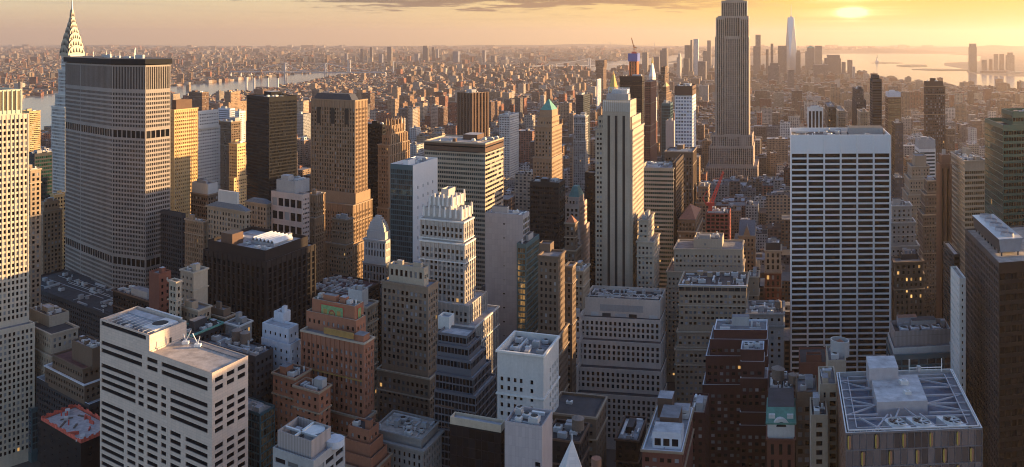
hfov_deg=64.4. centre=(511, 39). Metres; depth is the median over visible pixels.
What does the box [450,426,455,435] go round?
window
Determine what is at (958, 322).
office building
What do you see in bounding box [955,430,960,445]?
window
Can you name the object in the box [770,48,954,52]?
hills
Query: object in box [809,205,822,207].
window
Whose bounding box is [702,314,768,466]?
apartment building
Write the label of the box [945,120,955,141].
city building
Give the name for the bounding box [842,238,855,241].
window
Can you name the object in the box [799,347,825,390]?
brick building
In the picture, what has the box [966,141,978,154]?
city building
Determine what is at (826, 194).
window
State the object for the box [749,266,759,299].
office building
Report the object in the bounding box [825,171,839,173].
window
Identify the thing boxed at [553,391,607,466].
brick building
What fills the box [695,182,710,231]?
office building
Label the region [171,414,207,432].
window
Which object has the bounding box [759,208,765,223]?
city building
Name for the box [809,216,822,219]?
window
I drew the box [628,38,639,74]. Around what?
unfinished tower
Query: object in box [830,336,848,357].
water drum
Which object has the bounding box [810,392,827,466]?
office building
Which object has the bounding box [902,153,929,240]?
hotel building
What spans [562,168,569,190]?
city building
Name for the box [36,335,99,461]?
office building
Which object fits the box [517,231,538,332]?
skyscraper
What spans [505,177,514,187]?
city building
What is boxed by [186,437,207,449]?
window
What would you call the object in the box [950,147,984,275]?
glass tower
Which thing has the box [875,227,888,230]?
window
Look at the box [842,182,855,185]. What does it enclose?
window
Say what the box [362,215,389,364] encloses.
office building
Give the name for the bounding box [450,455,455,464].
window
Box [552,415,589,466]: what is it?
brick building
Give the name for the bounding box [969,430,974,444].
window
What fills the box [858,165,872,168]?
window
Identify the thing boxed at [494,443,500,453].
window
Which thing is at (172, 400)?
window
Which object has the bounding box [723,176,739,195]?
city building
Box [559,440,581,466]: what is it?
pyramid spire
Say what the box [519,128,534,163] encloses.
city building
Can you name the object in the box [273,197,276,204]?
window
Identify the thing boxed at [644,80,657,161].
office tower
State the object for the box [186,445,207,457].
window
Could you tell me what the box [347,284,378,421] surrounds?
office building
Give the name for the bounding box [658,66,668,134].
office tower
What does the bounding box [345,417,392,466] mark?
brick building
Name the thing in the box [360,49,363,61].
skyline tower
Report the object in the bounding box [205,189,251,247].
office building
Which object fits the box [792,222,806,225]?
window
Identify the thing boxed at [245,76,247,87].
smokestack
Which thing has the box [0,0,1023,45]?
sky
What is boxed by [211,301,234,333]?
office building
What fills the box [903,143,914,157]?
city building
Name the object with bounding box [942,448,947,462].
window
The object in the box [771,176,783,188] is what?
city building
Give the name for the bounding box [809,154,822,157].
window
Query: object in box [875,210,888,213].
window
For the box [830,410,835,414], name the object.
window
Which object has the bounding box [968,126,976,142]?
city building
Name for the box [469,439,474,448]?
window
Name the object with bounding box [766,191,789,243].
city building
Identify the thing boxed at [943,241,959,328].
office block
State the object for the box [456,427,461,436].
window
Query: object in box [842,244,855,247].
window
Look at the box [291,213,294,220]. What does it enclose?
window
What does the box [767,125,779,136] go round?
city building
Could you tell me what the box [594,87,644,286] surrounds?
office tower
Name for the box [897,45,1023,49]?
hills
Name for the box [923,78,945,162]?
apartment tower
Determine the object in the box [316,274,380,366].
office building
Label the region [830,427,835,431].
window
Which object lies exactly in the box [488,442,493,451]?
window
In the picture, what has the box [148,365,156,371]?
window
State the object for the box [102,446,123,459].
window
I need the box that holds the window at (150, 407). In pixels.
[148,405,156,411]
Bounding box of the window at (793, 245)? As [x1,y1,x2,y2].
[792,244,806,247]
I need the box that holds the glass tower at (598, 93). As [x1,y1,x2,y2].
[596,78,600,110]
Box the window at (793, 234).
[792,233,806,236]
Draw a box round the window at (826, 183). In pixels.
[825,182,839,185]
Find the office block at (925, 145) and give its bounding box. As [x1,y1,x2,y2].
[915,136,935,176]
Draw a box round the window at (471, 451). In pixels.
[469,448,474,458]
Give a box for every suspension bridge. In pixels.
[230,63,385,77]
[533,58,673,68]
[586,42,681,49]
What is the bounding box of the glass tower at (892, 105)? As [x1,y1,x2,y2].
[885,90,900,193]
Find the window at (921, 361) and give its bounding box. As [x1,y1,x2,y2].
[919,359,926,363]
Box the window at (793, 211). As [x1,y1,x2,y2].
[792,210,806,213]
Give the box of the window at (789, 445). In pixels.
[788,444,790,454]
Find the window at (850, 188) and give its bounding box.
[842,187,855,190]
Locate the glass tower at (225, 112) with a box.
[218,106,234,119]
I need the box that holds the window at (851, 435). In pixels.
[846,434,852,449]
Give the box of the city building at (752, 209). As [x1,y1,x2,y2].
[746,200,758,223]
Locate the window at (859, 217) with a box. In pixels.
[858,216,872,218]
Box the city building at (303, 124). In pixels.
[297,112,310,138]
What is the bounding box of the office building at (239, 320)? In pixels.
[224,311,252,340]
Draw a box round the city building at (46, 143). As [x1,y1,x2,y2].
[40,139,50,147]
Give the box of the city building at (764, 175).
[757,174,775,177]
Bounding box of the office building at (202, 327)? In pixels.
[187,315,223,340]
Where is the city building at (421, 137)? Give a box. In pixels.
[416,133,431,156]
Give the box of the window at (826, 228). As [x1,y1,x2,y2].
[825,227,839,230]
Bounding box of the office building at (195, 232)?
[184,214,207,266]
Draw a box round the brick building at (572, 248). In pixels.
[562,215,581,321]
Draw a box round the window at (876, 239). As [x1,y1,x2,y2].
[875,238,888,241]
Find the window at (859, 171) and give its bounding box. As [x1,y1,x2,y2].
[858,170,872,173]
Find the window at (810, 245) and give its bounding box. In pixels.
[809,244,822,247]
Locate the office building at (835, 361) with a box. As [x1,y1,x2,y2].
[826,345,845,375]
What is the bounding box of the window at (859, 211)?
[858,210,872,213]
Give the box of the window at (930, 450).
[928,448,933,463]
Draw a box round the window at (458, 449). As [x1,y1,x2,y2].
[456,446,461,455]
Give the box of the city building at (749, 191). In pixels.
[741,186,755,200]
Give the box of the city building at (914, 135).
[912,133,922,137]
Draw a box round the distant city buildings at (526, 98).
[0,44,1023,370]
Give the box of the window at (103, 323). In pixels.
[102,321,145,338]
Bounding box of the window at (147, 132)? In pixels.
[146,131,149,138]
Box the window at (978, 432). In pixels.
[976,430,980,444]
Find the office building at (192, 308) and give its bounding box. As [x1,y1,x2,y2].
[182,298,212,322]
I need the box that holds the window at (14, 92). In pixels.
[13,91,15,109]
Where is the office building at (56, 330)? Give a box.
[29,303,79,392]
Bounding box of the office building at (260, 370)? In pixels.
[204,328,272,403]
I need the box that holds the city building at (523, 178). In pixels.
[515,169,532,218]
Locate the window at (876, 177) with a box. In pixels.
[875,176,888,179]
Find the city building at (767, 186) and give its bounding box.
[762,180,772,195]
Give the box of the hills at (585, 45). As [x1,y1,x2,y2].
[375,44,679,46]
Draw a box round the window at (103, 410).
[102,408,123,420]
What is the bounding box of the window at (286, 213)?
[285,212,288,219]
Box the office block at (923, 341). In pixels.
[886,314,950,369]
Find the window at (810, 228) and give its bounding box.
[809,227,822,230]
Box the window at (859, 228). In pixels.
[858,227,872,230]
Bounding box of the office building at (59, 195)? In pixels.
[49,190,64,268]
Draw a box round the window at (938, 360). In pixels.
[936,358,943,362]
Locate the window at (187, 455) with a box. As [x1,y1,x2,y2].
[186,453,207,466]
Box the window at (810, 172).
[809,171,822,173]
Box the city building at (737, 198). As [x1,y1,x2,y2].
[722,196,745,200]
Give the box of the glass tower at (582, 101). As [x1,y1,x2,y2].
[576,92,589,154]
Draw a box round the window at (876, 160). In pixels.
[875,159,888,162]
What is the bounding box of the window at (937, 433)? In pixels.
[935,431,940,446]
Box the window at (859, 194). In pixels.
[858,193,872,196]
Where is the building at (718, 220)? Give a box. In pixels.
[706,206,730,239]
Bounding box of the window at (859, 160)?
[858,159,872,162]
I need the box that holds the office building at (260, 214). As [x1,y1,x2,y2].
[244,197,270,228]
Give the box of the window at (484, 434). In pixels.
[482,431,487,440]
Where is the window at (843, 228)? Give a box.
[842,227,855,230]
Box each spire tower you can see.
[51,0,84,192]
[786,16,796,72]
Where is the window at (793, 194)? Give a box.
[792,193,806,196]
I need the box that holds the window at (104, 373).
[102,371,134,386]
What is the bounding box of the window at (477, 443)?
[475,440,480,449]
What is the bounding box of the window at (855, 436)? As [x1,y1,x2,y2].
[853,434,858,449]
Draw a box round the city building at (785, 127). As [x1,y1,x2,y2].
[780,120,790,136]
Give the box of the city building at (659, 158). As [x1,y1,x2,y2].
[657,155,661,161]
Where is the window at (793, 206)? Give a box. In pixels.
[792,205,806,208]
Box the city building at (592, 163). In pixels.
[590,161,594,169]
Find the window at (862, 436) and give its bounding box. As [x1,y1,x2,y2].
[860,434,865,449]
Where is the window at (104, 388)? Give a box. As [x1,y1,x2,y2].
[102,386,134,402]
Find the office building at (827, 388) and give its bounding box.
[818,366,836,466]
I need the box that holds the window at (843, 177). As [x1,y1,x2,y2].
[842,176,855,179]
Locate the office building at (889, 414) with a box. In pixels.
[836,355,982,466]
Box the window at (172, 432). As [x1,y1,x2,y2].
[171,430,180,437]
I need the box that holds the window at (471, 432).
[469,429,474,438]
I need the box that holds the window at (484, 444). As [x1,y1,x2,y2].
[482,441,487,450]
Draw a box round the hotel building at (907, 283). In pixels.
[891,248,924,319]
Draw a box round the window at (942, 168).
[942,168,942,244]
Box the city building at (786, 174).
[784,164,789,185]
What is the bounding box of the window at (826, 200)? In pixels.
[825,199,839,202]
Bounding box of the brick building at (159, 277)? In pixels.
[149,266,170,312]
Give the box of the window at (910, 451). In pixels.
[908,449,913,463]
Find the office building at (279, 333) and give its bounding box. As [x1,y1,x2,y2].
[261,305,300,370]
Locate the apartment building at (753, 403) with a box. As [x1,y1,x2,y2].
[739,341,767,466]
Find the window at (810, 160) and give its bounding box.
[809,159,822,162]
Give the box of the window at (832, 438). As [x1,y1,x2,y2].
[830,436,835,440]
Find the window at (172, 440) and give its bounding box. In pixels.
[171,439,180,445]
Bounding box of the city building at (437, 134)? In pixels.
[432,131,444,137]
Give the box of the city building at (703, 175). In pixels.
[700,168,706,180]
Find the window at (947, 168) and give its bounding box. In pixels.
[947,168,947,240]
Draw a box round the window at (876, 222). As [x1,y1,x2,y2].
[875,221,888,224]
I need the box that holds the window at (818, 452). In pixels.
[816,450,821,454]
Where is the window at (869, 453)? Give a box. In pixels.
[867,450,872,465]
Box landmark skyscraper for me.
[706,0,758,180]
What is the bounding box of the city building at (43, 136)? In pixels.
[40,132,49,139]
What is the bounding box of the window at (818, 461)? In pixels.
[816,459,821,463]
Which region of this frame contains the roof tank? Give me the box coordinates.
[591,455,600,466]
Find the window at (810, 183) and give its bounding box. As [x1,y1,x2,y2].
[809,182,822,185]
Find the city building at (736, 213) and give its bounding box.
[728,203,741,239]
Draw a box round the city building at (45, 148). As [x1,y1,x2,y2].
[40,146,50,151]
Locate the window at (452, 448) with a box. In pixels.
[450,445,455,454]
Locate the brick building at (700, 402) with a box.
[690,393,708,466]
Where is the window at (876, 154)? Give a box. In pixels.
[875,153,888,156]
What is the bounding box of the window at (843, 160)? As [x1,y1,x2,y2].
[842,159,855,162]
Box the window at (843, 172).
[842,171,855,173]
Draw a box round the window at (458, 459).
[456,456,461,465]
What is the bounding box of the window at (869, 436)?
[867,434,872,448]
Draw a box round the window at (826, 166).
[825,165,839,168]
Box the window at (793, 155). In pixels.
[792,154,806,157]
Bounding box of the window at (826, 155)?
[825,154,839,156]
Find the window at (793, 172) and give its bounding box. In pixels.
[792,171,806,174]
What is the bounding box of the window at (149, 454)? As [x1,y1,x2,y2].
[148,452,156,459]
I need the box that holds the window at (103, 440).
[102,439,123,451]
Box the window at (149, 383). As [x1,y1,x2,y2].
[148,381,156,387]
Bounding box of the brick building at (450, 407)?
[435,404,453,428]
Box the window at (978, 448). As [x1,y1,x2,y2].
[976,446,980,461]
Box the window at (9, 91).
[9,91,10,109]
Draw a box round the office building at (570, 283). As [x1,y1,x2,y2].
[565,261,576,392]
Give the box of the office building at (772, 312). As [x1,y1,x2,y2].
[745,299,784,369]
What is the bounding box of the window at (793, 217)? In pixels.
[792,216,806,219]
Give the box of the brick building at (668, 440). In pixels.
[640,390,694,466]
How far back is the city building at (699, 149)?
1484.05 m
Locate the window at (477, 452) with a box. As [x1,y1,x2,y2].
[475,450,480,459]
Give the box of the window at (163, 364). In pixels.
[162,362,207,381]
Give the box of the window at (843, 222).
[842,221,855,224]
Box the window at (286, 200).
[285,199,288,206]
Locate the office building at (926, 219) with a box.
[917,175,935,317]
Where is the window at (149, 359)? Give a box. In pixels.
[148,357,156,363]
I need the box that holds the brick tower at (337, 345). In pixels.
[300,292,376,436]
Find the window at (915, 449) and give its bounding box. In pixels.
[915,449,920,463]
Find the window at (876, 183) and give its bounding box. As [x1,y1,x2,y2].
[875,182,888,184]
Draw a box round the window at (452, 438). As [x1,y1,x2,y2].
[450,435,455,444]
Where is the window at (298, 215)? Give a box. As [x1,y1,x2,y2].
[297,214,300,221]
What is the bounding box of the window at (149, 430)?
[148,429,156,435]
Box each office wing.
[310,189,325,282]
[327,213,353,276]
[576,308,584,391]
[636,209,659,287]
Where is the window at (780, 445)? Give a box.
[779,444,781,454]
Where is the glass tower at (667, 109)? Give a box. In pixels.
[662,100,672,161]
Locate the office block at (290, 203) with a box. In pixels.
[271,174,309,241]
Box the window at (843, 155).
[842,154,855,156]
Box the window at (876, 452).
[874,450,879,465]
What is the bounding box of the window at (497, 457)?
[494,453,500,462]
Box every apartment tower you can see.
[189,90,208,110]
[219,117,240,190]
[223,90,246,120]
[228,139,246,206]
[824,101,835,127]
[835,105,845,127]
[852,86,865,124]
[857,108,867,124]
[870,74,881,125]
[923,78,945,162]
[945,125,954,154]
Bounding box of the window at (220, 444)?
[215,442,222,449]
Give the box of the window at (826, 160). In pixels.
[825,159,839,162]
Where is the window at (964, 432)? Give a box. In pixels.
[962,430,967,445]
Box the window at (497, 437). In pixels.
[494,433,500,443]
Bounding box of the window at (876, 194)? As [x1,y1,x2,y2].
[875,193,888,196]
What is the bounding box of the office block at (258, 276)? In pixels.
[203,226,315,343]
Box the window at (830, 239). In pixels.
[825,238,839,241]
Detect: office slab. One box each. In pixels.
[198,109,219,189]
[666,118,674,148]
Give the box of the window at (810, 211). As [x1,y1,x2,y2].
[809,210,822,213]
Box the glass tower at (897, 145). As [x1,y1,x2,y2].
[892,119,902,175]
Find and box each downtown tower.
[642,52,647,71]
[654,57,659,71]
[660,48,667,72]
[677,53,681,76]
[684,58,689,75]
[685,40,692,70]
[694,39,698,75]
[698,61,706,79]
[703,40,710,71]
[753,46,760,74]
[755,35,760,45]
[766,49,768,73]
[768,63,779,83]
[771,44,772,62]
[778,46,786,75]
[787,70,793,87]
[796,50,800,74]
[805,46,814,73]
[813,64,827,80]
[815,46,821,63]
[824,55,840,73]
[841,62,845,73]
[847,60,851,77]
[852,66,854,78]
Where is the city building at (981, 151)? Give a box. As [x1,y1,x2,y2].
[979,146,984,155]
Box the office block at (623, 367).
[576,285,666,449]
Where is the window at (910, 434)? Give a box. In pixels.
[908,432,913,447]
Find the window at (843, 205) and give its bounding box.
[842,204,855,207]
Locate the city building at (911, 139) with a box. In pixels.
[908,136,914,143]
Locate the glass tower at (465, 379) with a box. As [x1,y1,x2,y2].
[434,312,495,466]
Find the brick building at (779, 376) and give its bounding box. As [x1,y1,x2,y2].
[767,365,797,397]
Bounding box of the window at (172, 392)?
[171,390,207,407]
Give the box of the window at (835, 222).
[825,221,839,224]
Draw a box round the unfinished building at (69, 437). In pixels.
[40,404,99,466]
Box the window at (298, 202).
[297,200,300,208]
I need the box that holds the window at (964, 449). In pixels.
[962,447,967,461]
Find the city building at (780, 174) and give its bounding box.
[776,171,783,177]
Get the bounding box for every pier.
[912,68,967,70]
[980,70,1011,72]
[1006,72,1022,73]
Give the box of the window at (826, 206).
[825,205,839,207]
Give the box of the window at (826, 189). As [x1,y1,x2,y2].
[825,188,839,190]
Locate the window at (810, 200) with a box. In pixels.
[809,199,822,202]
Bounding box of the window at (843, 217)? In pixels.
[842,216,855,219]
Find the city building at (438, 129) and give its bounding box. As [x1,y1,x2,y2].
[434,127,444,131]
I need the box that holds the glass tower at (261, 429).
[248,396,274,466]
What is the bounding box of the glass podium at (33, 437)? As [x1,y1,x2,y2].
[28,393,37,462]
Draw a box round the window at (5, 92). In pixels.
[4,91,6,110]
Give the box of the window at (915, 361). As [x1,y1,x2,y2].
[911,359,917,364]
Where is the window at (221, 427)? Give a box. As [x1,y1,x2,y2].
[215,425,222,432]
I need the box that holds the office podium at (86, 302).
[41,269,113,339]
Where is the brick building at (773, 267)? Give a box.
[764,237,781,299]
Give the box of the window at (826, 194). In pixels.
[825,193,839,196]
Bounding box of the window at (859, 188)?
[858,187,872,190]
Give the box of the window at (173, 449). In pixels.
[171,447,180,453]
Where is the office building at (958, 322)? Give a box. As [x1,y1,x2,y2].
[951,266,965,393]
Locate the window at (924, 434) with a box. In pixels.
[922,432,927,446]
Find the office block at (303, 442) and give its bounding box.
[273,416,344,466]
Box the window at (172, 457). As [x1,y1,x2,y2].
[171,455,180,462]
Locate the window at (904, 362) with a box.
[902,360,908,364]
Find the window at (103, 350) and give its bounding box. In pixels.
[102,348,141,365]
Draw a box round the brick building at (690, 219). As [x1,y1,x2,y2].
[677,204,702,238]
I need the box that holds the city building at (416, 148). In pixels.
[409,141,423,157]
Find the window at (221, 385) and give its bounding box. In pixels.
[215,383,222,390]
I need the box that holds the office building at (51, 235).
[41,197,62,274]
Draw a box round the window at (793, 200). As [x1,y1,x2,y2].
[792,199,806,202]
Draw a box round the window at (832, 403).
[830,401,835,405]
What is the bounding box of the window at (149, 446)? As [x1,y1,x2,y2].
[148,444,156,451]
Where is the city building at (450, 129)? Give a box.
[445,123,456,134]
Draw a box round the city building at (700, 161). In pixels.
[697,154,701,169]
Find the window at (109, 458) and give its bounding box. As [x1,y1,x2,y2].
[102,454,123,466]
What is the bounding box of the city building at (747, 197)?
[729,194,750,200]
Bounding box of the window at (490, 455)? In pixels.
[488,452,493,461]
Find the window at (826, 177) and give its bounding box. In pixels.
[825,176,839,179]
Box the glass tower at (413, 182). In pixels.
[390,156,437,262]
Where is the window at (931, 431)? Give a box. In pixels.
[928,431,933,446]
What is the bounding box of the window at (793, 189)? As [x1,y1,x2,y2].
[792,188,806,191]
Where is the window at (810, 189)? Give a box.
[809,188,822,190]
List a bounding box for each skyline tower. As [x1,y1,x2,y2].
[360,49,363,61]
[370,47,373,61]
[379,54,382,62]
[387,47,392,61]
[414,53,419,62]
[423,46,428,60]
[432,47,434,60]
[453,51,460,61]
[482,50,485,61]
[491,56,496,62]
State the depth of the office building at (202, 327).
439.64 m
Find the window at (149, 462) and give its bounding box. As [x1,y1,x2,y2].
[148,460,156,466]
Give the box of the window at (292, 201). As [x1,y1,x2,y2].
[291,199,294,207]
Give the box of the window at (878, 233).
[875,232,888,235]
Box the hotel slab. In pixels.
[235,109,245,141]
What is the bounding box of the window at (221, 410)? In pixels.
[215,408,222,415]
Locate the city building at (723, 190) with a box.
[702,180,728,205]
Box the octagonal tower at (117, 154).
[63,48,171,287]
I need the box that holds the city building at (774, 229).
[768,223,780,243]
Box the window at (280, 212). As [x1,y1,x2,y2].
[279,211,282,218]
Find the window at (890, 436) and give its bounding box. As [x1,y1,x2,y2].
[887,433,893,448]
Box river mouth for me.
[591,53,701,70]
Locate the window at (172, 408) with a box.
[171,406,207,423]
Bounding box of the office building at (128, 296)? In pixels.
[111,283,148,313]
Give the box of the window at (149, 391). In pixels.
[148,389,156,395]
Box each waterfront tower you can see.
[968,44,976,71]
[982,60,986,70]
[989,59,992,70]
[994,54,997,69]
[999,54,1003,69]
[1006,52,1014,71]
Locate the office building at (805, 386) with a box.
[795,374,817,466]
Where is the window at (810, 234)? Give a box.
[809,233,822,236]
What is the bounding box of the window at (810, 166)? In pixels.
[809,165,822,168]
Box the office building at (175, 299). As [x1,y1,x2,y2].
[167,278,182,316]
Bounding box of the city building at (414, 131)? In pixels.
[409,126,420,140]
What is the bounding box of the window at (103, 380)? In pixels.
[102,378,134,394]
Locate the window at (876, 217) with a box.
[875,215,888,218]
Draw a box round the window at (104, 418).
[102,416,123,428]
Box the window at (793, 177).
[792,176,806,179]
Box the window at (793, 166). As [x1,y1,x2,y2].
[792,165,806,168]
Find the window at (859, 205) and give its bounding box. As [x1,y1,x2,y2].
[858,204,872,207]
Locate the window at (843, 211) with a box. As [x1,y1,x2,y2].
[842,210,855,213]
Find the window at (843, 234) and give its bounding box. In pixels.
[842,233,855,235]
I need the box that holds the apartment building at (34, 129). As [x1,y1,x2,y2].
[22,108,40,151]
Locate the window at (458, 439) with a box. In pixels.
[456,436,461,445]
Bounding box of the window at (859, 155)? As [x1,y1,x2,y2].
[858,153,872,156]
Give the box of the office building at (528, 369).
[495,330,559,422]
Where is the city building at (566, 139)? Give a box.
[562,134,571,143]
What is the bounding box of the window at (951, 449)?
[949,447,954,462]
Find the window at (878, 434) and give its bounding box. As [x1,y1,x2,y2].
[874,433,879,448]
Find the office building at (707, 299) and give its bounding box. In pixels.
[674,270,749,402]
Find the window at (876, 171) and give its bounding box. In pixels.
[875,170,888,173]
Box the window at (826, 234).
[825,233,839,236]
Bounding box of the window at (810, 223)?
[809,222,822,224]
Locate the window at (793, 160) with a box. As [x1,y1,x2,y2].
[792,159,806,162]
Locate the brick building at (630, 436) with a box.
[614,415,647,466]
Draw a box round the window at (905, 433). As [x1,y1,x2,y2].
[901,432,906,447]
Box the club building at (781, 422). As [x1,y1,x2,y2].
[766,388,795,466]
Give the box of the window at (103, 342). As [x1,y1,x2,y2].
[102,341,141,357]
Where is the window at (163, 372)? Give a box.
[162,370,207,390]
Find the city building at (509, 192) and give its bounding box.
[503,190,514,195]
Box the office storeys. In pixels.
[424,147,503,289]
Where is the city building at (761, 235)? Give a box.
[756,227,767,250]
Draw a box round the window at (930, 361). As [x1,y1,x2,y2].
[928,358,934,363]
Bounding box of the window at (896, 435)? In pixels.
[894,433,899,447]
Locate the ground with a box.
[0,46,1023,466]
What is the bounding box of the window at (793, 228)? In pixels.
[792,227,806,230]
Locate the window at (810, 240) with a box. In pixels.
[809,239,822,241]
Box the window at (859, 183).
[858,182,872,185]
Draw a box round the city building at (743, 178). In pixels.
[737,175,747,185]
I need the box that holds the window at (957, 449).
[955,447,960,462]
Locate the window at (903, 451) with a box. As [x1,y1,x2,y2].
[901,449,906,464]
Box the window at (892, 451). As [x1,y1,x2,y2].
[887,450,893,464]
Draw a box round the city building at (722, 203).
[715,200,745,216]
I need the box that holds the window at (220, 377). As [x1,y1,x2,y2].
[215,375,222,381]
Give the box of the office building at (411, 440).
[378,409,444,466]
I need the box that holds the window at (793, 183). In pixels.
[792,182,806,185]
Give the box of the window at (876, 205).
[875,204,888,207]
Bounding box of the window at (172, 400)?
[171,398,207,415]
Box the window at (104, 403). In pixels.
[102,401,123,412]
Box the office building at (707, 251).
[666,231,745,381]
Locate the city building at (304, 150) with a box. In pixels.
[297,137,310,166]
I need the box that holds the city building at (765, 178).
[760,177,770,181]
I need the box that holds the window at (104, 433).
[102,431,123,443]
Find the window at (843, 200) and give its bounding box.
[842,199,855,202]
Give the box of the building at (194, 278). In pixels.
[179,262,208,303]
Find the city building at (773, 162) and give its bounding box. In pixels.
[770,150,776,175]
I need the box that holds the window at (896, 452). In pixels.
[894,449,899,464]
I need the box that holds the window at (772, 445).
[771,444,773,454]
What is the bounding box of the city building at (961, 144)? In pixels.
[959,141,967,149]
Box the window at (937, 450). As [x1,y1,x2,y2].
[935,448,940,462]
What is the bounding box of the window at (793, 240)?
[792,239,806,241]
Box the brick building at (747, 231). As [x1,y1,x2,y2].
[738,220,756,271]
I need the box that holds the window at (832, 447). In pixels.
[830,445,835,449]
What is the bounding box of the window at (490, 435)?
[488,432,493,441]
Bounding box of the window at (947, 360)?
[945,358,950,362]
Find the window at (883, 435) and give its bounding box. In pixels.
[881,433,886,448]
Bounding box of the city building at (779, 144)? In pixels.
[767,136,787,175]
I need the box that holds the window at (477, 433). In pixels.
[475,430,480,439]
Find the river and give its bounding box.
[22,73,346,129]
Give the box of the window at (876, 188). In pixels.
[875,187,888,190]
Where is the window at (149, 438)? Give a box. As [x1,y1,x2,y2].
[148,436,156,443]
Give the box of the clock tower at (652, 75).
[649,57,656,120]
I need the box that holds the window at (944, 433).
[942,431,947,445]
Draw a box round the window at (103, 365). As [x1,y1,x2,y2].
[102,363,134,378]
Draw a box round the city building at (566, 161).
[562,153,569,167]
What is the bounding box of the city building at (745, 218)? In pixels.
[740,217,750,219]
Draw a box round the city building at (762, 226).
[756,224,765,228]
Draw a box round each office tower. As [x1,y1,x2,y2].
[0,87,34,466]
[29,149,51,199]
[29,164,41,321]
[100,306,247,466]
[161,209,185,278]
[170,99,198,217]
[247,91,296,200]
[310,92,372,277]
[368,121,385,218]
[376,116,409,229]
[376,259,438,421]
[419,186,499,418]
[457,89,488,135]
[485,205,528,345]
[499,111,518,178]
[530,176,564,249]
[532,99,562,178]
[535,240,569,392]
[565,185,589,262]
[573,112,588,198]
[585,170,594,287]
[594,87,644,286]
[595,60,606,88]
[609,71,617,92]
[620,74,643,122]
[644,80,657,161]
[644,161,674,331]
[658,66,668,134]
[660,83,671,155]
[664,143,696,208]
[673,154,683,245]
[675,83,695,146]
[790,125,890,374]
[807,105,822,127]
[936,149,951,317]
[965,213,1023,466]
[985,108,1023,225]
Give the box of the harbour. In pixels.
[822,54,1023,88]
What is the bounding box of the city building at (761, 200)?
[754,194,765,207]
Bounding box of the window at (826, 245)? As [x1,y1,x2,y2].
[825,244,839,247]
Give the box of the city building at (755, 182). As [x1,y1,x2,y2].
[748,177,761,195]
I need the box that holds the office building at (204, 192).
[190,178,217,219]
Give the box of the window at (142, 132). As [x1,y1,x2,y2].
[141,131,144,138]
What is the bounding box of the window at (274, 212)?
[273,210,276,217]
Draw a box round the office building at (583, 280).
[576,260,590,315]
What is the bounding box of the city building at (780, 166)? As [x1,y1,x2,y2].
[777,162,789,171]
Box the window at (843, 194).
[842,193,855,196]
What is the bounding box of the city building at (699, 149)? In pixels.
[697,145,701,154]
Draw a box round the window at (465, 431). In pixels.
[463,428,468,437]
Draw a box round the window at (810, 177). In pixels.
[809,176,822,179]
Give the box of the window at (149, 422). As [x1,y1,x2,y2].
[148,421,156,427]
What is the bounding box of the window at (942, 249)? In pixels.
[942,249,942,317]
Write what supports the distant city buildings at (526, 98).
on the ground
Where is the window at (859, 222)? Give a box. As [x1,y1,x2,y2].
[858,221,872,224]
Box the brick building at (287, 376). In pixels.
[271,362,311,444]
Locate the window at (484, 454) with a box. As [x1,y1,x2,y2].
[482,451,487,460]
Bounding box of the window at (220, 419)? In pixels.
[215,416,222,423]
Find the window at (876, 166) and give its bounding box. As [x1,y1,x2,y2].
[875,165,888,168]
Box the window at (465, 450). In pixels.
[463,447,468,456]
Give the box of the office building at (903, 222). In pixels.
[891,198,919,319]
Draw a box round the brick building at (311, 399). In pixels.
[292,375,331,425]
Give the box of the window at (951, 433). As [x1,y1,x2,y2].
[949,431,954,445]
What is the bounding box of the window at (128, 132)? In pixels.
[127,130,130,137]
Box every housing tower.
[186,84,190,89]
[311,83,316,90]
[322,84,327,88]
[361,73,365,79]
[406,86,410,92]
[507,71,511,77]
[584,71,589,76]
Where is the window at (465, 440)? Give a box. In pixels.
[463,438,468,447]
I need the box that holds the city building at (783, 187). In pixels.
[779,184,789,191]
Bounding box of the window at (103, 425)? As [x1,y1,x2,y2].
[102,423,123,436]
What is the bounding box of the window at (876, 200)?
[875,199,888,201]
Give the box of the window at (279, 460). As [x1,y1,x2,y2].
[276,457,284,463]
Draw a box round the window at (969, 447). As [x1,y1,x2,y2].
[969,447,974,461]
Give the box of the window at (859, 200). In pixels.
[858,199,872,201]
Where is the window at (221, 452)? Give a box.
[215,450,222,457]
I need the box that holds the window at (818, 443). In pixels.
[816,441,821,445]
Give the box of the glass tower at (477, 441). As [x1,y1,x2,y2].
[450,412,504,466]
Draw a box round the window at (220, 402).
[215,400,222,406]
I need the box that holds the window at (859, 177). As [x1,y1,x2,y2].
[858,176,872,179]
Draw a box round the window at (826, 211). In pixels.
[825,210,839,213]
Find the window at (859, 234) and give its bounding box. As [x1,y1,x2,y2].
[858,233,872,235]
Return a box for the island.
[896,64,926,66]
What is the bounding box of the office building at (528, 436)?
[505,405,551,466]
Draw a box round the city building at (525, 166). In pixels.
[521,162,529,170]
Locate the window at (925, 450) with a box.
[922,448,927,463]
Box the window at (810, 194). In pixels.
[809,193,822,196]
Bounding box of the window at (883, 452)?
[881,450,886,465]
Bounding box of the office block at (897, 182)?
[892,173,903,199]
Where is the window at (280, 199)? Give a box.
[279,198,282,205]
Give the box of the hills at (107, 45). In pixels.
[0,45,208,46]
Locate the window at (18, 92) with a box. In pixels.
[17,91,19,109]
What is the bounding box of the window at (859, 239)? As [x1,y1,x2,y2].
[858,238,872,241]
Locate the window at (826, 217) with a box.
[825,216,839,219]
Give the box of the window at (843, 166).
[842,165,855,168]
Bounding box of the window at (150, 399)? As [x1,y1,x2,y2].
[148,397,156,403]
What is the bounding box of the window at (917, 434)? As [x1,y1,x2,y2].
[915,432,920,446]
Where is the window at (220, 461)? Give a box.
[215,458,222,466]
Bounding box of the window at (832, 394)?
[830,392,835,396]

